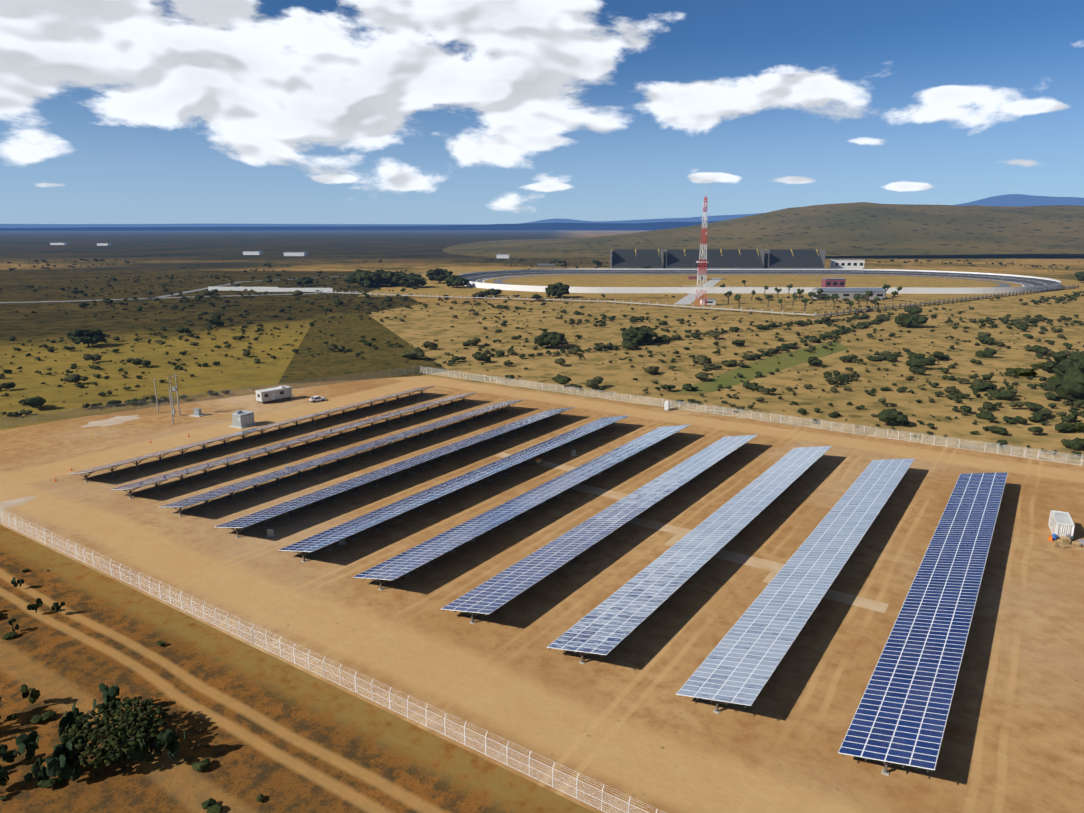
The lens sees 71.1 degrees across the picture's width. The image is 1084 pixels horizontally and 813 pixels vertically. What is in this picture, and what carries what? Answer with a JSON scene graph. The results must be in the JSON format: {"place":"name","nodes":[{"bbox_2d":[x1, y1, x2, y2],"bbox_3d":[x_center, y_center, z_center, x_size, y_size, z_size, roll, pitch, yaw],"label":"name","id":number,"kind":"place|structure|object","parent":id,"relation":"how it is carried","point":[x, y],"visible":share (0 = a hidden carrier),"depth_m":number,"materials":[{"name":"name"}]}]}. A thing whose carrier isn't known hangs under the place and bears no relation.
{"place":"outdoors","nodes":[
{"label":"outdoors","id":0,"kind":"place"},
{"bbox_2d":[0,291,357,302],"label":"road","id":1,"kind":"structure","parent":0,"point":[153,298],"depth_m":531.55,"materials":[{"name":"grey asphalt"}]},
{"bbox_2d":[0,525,594,812],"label":"scrub ground","id":2,"kind":"structure","parent":0,"point":[281,736],"depth_m":75.88,"materials":[{"name":"brown soil"}]},
{"bbox_2d":[0,570,48,800],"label":"shrubs","id":3,"kind":"object","parent":2,"relation":"on","point":[2,797],"visible":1,"depth_m":65.70,"materials":[{"name":"green plant"}]},
{"bbox_2d":[0,577,185,785],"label":"prickly pears","id":4,"kind":"object","parent":2,"relation":"on","point":[60,764],"visible":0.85,"depth_m":69.87,"materials":[{"name":"green plant"}]},
{"bbox_2d":[59,696,168,768],"bbox_3d":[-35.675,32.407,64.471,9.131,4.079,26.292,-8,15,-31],"label":"mesquite tree","id":5,"kind":"object","parent":2,"relation":"on","point":[139,732],"visible":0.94,"depth_m":70.58,"materials":[{"name":"green plant"}]},
{"bbox_2d":[0,362,1083,812],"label":"dark scrub","id":6,"kind":"object","parent":2,"relation":"on","point":[210,806],"visible":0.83,"depth_m":76.68,"materials":[{"name":"green plant"}]},
{"bbox_2d":[148,271,485,298],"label":"road","id":7,"kind":"structure","parent":0,"point":[222,285],"depth_m":608.88,"materials":[{"name":"grey asphalt"}]},
{"bbox_2d":[0,220,724,230],"bbox_3d":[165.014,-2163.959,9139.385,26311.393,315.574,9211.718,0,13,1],"label":"sea","id":8,"kind":"structure","parent":0,"point":[602,226],"depth_m":13408.18,"materials":[{"name":"blue liquid"}]},
{"bbox_2d":[0,375,1083,812],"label":"compound ground","id":9,"kind":"structure","parent":0,"point":[624,719],"depth_m":105.65,"materials":[{"name":"beige soil"}]},
{"bbox_2d":[0,415,141,510],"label":"caliche patches","id":10,"kind":"object","parent":9,"relation":"on","point":[4,505],"visible":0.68,"depth_m":191.47,"materials":[{"name":"beige soil"}]},
{"bbox_2d":[154,374,192,423],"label":"utility poles","id":11,"kind":"object","parent":9,"relation":"on","point":[171,399],"visible":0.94,"depth_m":199.21,"materials":[{"name":"grey concrete"}]},
{"bbox_2d":[190,408,205,416],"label":"meter cabinet","id":12,"kind":"object","parent":9,"relation":"on","point":[197,412],"visible":0.93,"depth_m":199.92,"materials":[{"name":"grey metal"}]},
{"bbox_2d":[0,365,420,427],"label":"fence","id":13,"kind":"object","parent":9,"relation":"on","point":[138,408],"visible":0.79,"depth_m":214.16,"materials":[{"name":"grey metal"}]},
{"bbox_2d":[229,410,257,428],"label":"transformer cabinet","id":14,"kind":"object","parent":9,"relation":"on","point":[242,419],"visible":0.98,"depth_m":188.97,"materials":[{"name":"grey metal"}]},
{"bbox_2d":[68,386,433,482],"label":"solar panel mount","id":15,"kind":"object","parent":9,"relation":"on","point":[204,445],"visible":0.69,"depth_m":175.73,"materials":[{"name":"grey metal"}]},
{"bbox_2d":[70,386,432,473],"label":"solar panel row","id":16,"kind":"object","parent":15,"relation":"on","point":[218,438],"visible":1,"depth_m":173.24,"materials":[{"name":"blue glass"}]},
{"bbox_2d":[256,385,293,403],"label":"site office trailer","id":17,"kind":"object","parent":9,"relation":"on","point":[274,394],"visible":0.98,"depth_m":215.78,"materials":[{"name":"grey metal"}]},
{"bbox_2d":[111,393,474,498],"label":"solar panel mount","id":18,"kind":"object","parent":9,"relation":"on","point":[268,452],"visible":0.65,"depth_m":167.09,"materials":[{"name":"grey metal"}]},
{"bbox_2d":[111,392,476,489],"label":"solar panel row","id":19,"kind":"object","parent":18,"relation":"on","point":[213,463],"visible":1,"depth_m":163.94,"materials":[{"name":"blue glass"}]},
{"bbox_2d":[308,396,325,402],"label":"white car","id":20,"kind":"object","parent":9,"relation":"on","point":[315,398],"visible":1,"depth_m":216.21,"materials":[{"name":"white paint"}]},
{"bbox_2d":[0,509,662,812],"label":"fence","id":21,"kind":"object","parent":9,"relation":"on","point":[407,716],"visible":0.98,"depth_m":81.05,"materials":[{"name":"silver metal"}]},
{"bbox_2d":[160,400,521,516],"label":"solar panel mount","id":22,"kind":"object","parent":9,"relation":"on","point":[299,472],"visible":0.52,"depth_m":156.50,"materials":[{"name":"grey metal"}]},
{"bbox_2d":[160,399,523,506],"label":"solar panel row","id":23,"kind":"object","parent":22,"relation":"on","point":[251,482],"visible":1,"depth_m":154.58,"materials":[{"name":"blue glass"}]},
{"bbox_2d":[216,409,569,537],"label":"solar panel mount","id":24,"kind":"object","parent":9,"relation":"on","point":[313,503],"visible":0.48,"depth_m":145.67,"materials":[{"name":"grey metal"}]},
{"bbox_2d":[215,407,573,527],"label":"solar panel row","id":25,"kind":"object","parent":24,"relation":"on","point":[268,513],"visible":1,"depth_m":145.16,"materials":[{"name":"blue glass"}]},
{"bbox_2d":[267,450,575,544],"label":"combiner boxes","id":26,"kind":"object","parent":9,"relation":"on","point":[270,532],"visible":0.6,"depth_m":122.10,"materials":[{"name":"grey metal"}]},
{"bbox_2d":[279,421,616,561],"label":"solar panel mount","id":27,"kind":"object","parent":9,"relation":"on","point":[303,554],"visible":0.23,"depth_m":135.67,"materials":[{"name":"grey metal"}]},
{"bbox_2d":[279,415,629,551],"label":"solar panel row","id":28,"kind":"object","parent":27,"relation":"on","point":[341,531],"visible":1,"depth_m":135.53,"materials":[{"name":"blue glass"}]},
{"bbox_2d":[354,434,672,590],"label":"solar panel mount","id":29,"kind":"object","parent":9,"relation":"on","point":[452,551],"visible":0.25,"depth_m":120.26,"materials":[{"name":"grey metal"}]},
{"bbox_2d":[354,425,689,579],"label":"solar panel row","id":30,"kind":"object","parent":29,"relation":"on","point":[403,563],"visible":1,"depth_m":126.04,"materials":[{"name":"blue glass"}]},
{"bbox_2d":[549,648,602,663],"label":"solar panel mount","id":31,"kind":"object","parent":9,"relation":"on","point":[582,654],"visible":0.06,"depth_m":86.40,"materials":[{"name":"grey metal"}]},
{"bbox_2d":[547,446,831,654],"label":"solar panel row","id":32,"kind":"object","parent":31,"relation":"on","point":[612,621],"visible":1,"depth_m":106.53,"materials":[{"name":"blue glass"}]},
{"bbox_2d":[442,437,754,623],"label":"solar panel mount","id":33,"kind":"object","parent":9,"relation":"on","point":[472,615],"visible":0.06,"depth_m":95.24,"materials":[{"name":"grey metal"}]},
{"bbox_2d":[441,435,756,613],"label":"solar panel row","id":34,"kind":"object","parent":33,"relation":"on","point":[496,592],"visible":1,"depth_m":116.37,"materials":[{"name":"blue glass"}]},
{"bbox_2d":[664,401,668,410],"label":"utility cabinet","id":35,"kind":"object","parent":9,"relation":"on","point":[666,405],"visible":0.94,"depth_m":205.79,"materials":[{"name":"grey metal"}]},
{"bbox_2d":[495,452,888,612],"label":"trench strips","id":36,"kind":"object","parent":9,"relation":"on","point":[838,596],"visible":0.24,"depth_m":114.98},
{"bbox_2d":[534,458,541,463],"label":"orange generator","id":37,"kind":"object","parent":36,"relation":"on","point":[537,460],"visible":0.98,"depth_m":159.64,"materials":[{"name":"brown metal"}]},
{"bbox_2d":[679,695,746,713],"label":"solar panel mount","id":38,"kind":"object","parent":9,"relation":"on","point":[716,710],"visible":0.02,"depth_m":77.66,"materials":[{"name":"grey metal"}]},
{"bbox_2d":[676,458,914,705],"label":"solar panel row","id":39,"kind":"object","parent":38,"relation":"on","point":[741,661],"visible":1,"depth_m":96.60,"materials":[{"name":"blue glass"}]},
{"bbox_2d":[663,528,784,582],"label":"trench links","id":40,"kind":"object","parent":9,"relation":"on","point":[682,533],"depth_m":118.94,"materials":[{"name":"beige concrete"}]},
{"bbox_2d":[843,754,928,775],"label":"solar panel mount","id":41,"kind":"object","parent":9,"relation":"on","point":[885,771],"visible":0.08,"depth_m":68.95,"materials":[{"name":"grey metal"}]},
{"bbox_2d":[838,472,1007,769],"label":"solar panel row","id":42,"kind":"object","parent":41,"relation":"on","point":[901,714],"visible":1,"depth_m":86.49,"materials":[{"name":"blue glass"}]},
{"bbox_2d":[1048,510,1074,540],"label":"shipping container","id":43,"kind":"object","parent":9,"relation":"on","point":[1061,523],"visible":0.9,"depth_m":121.38,"materials":[{"name":"white paint"}]},
{"bbox_2d":[1048,534,1083,550],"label":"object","id":44,"kind":"object","parent":9,"relation":"on","point":[1063,540],"visible":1,"depth_m":118.89,"materials":[{"name":"brown wood"}]},
{"bbox_2d":[0,230,1083,464],"bbox_3d":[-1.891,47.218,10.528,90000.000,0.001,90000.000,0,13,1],"label":"ground","id":45,"kind":"structure","parent":0,"point":[416,252],"depth_m":1353.64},
{"bbox_2d":[50,243,67,244],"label":"building","id":46,"kind":"structure","parent":45,"relation":"on","point":[58,243],"depth_m":2172.15,"materials":[{"name":"white"}]},
{"bbox_2d":[97,243,110,245],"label":"building","id":47,"kind":"structure","parent":45,"relation":"on","point":[103,244],"depth_m":2103.80,"materials":[{"name":"white"}]},
{"bbox_2d":[0,314,316,430],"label":"grass field","id":48,"kind":"structure","parent":45,"relation":"on","point":[236,374],"depth_m":275.38,"materials":[{"name":"plant"}]},
{"bbox_2d":[0,270,418,333],"bbox_3d":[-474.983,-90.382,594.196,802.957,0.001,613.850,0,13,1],"label":"dark scrubland","id":49,"kind":"structure","parent":45,"relation":"on","point":[48,316],"depth_m":531.99,"materials":[{"name":"green plant"}]},
{"bbox_2d":[208,287,277,290],"bbox_3d":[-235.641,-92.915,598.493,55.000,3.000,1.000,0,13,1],"label":"building","id":50,"kind":"structure","parent":49,"relation":"on","point":[231,288],"depth_m":598.14,"materials":[{"name":"white"}]},
{"bbox_2d":[255,288,332,291],"bbox_3d":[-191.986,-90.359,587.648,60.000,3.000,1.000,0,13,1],"label":"building","id":51,"kind":"structure","parent":49,"relation":"on","point":[289,289],"depth_m":587.18,"materials":[{"name":"white"}]},
{"bbox_2d":[242,251,262,254],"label":"building","id":52,"kind":"structure","parent":45,"relation":"on","point":[252,252],"depth_m":1380.32,"materials":[{"name":"white"}]},
{"bbox_2d":[283,252,307,255],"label":"building","id":53,"kind":"structure","parent":45,"relation":"on","point":[295,253],"depth_m":1325.43,"materials":[{"name":"white"}]},
{"bbox_2d":[278,313,447,383],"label":"field","id":54,"kind":"structure","parent":45,"relation":"on","point":[349,330],"depth_m":297.06,"materials":[{"name":"green plant"}]},
{"bbox_2d":[496,254,509,257],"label":"building","id":55,"kind":"structure","parent":45,"relation":"on","point":[503,255],"depth_m":1224.06,"materials":[{"name":"white"}]},
{"bbox_2d":[537,264,554,267],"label":"shed","id":56,"kind":"structure","parent":45,"relation":"on","point":[545,265],"depth_m":940.58,"materials":[{"name":"grey"}]},
{"bbox_2d":[67,268,1083,404],"bbox_3d":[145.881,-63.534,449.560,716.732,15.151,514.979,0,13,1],"label":"trees","id":57,"kind":"object","parent":45,"relation":"on","point":[1068,384],"visible":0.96,"depth_m":319.65,"materials":[{"name":"green plant"}]},
{"bbox_2d":[695,185,707,305],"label":"telecom tower","id":58,"kind":"structure","parent":45,"relation":"on","point":[704,220],"depth_m":476.33,"materials":[{"name":"red metal"}]},
{"bbox_2d":[359,267,1083,297],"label":"track infield","id":59,"kind":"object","parent":45,"relation":"on","point":[434,288],"visible":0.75,"depth_m":674.42,"materials":[{"name":"plant"}]},
{"bbox_2d":[610,248,662,268],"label":"grandstand","id":60,"kind":"object","parent":59,"relation":"on","point":[637,258],"visible":0.83,"depth_m":896.60,"materials":[{"name":"grey"}]},
{"bbox_2d":[663,248,764,268],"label":"grandstand","id":61,"kind":"object","parent":59,"relation":"on","point":[724,258],"visible":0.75,"depth_m":895.29,"materials":[{"name":"grey"}]},
{"bbox_2d":[691,285,782,286],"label":"yard wall","id":62,"kind":"structure","parent":59,"relation":"on","point":[719,286],"depth_m":629.69,"materials":[{"name":"grey concrete"}]},
{"bbox_2d":[458,268,1060,293],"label":"race track","id":63,"kind":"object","parent":59,"relation":"on","point":[480,280],"visible":0.94,"depth_m":718.44,"materials":[{"name":"grey asphalt"}]},
{"bbox_2d":[764,248,825,268],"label":"grandstand","id":64,"kind":"object","parent":59,"relation":"on","point":[797,258],"visible":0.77,"depth_m":893.55,"materials":[{"name":"grey"}]},
{"bbox_2d":[821,278,845,286],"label":"maroon house","id":65,"kind":"structure","parent":59,"relation":"on","point":[833,282],"depth_m":612.16,"materials":[{"name":"red"}]},
{"bbox_2d":[368,297,1083,463],"bbox_3d":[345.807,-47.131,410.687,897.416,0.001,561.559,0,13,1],"label":"scrubland","id":66,"kind":"structure","parent":45,"relation":"on","point":[418,327],"depth_m":292.51,"materials":[{"name":"beige soil"}]},
{"bbox_2d":[0,258,1083,454],"bbox_3d":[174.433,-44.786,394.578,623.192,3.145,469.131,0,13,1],"label":"shrubs","id":67,"kind":"object","parent":66,"relation":"on","point":[1040,415],"visible":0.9,"depth_m":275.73,"materials":[{"name":"green plant"}]},
{"bbox_2d":[700,299,715,304],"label":"small building","id":68,"kind":"structure","parent":66,"relation":"on","point":[711,301],"depth_m":487.99,"materials":[{"name":"white"}]},
{"bbox_2d":[420,366,1083,465],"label":"fence","id":69,"kind":"object","parent":66,"relation":"on","point":[723,410],"visible":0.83,"depth_m":190.44,"materials":[{"name":"silver metal"}]},
{"bbox_2d":[676,341,847,391],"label":"grass patch","id":70,"kind":"object","parent":66,"relation":"on","point":[765,366],"visible":0.83,"depth_m":271.36,"materials":[{"name":"green plant"}]},
{"bbox_2d":[720,280,901,311],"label":"palm trees","id":71,"kind":"object","parent":66,"relation":"on","point":[820,291],"visible":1,"depth_m":486.15,"materials":[{"name":"green plant"}]},
{"bbox_2d":[812,288,885,299],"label":"building","id":72,"kind":"structure","parent":66,"relation":"on","point":[850,293],"depth_m":524.25,"materials":[{"name":"grey"}]},
{"bbox_2d":[0,194,1083,227],"bbox_3d":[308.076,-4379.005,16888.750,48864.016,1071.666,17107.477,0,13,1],"label":"mountains","id":73,"kind":"structure","parent":0,"point":[1018,200],"depth_m":22475.43,"materials":[{"name":"blue"}]},
{"bbox_2d":[0,0,1083,223],"label":"sky","id":74,"kind":"structure","parent":0,"point":[112,111],"materials":[{"name":"blue"}]},
{"bbox_2d":[315,284,1079,317],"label":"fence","id":75,"kind":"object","parent":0,"point":[623,302],"depth_m":501.00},
{"bbox_2d":[675,278,722,304],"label":"access road","id":76,"kind":"structure","parent":0,"point":[690,298],"depth_m":554.82,"materials":[{"name":"grey concrete"}]},
{"bbox_2d":[696,262,707,279],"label":"control tower","id":77,"kind":"structure","parent":0,"point":[697,266],"depth_m":718.67,"materials":[{"name":"grey"}]},
{"bbox_2d":[442,202,1083,257],"bbox_3d":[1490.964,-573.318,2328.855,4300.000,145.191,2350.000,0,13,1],"label":"hill","id":78,"kind":"structure","parent":0,"point":[859,229],"depth_m":1682.22,"materials":[{"name":"plant"}]},
{"bbox_2d":[830,259,864,268],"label":"building","id":79,"kind":"structure","parent":0,"point":[846,263],"depth_m":902.59,"materials":[{"name":"white"}]}
]}

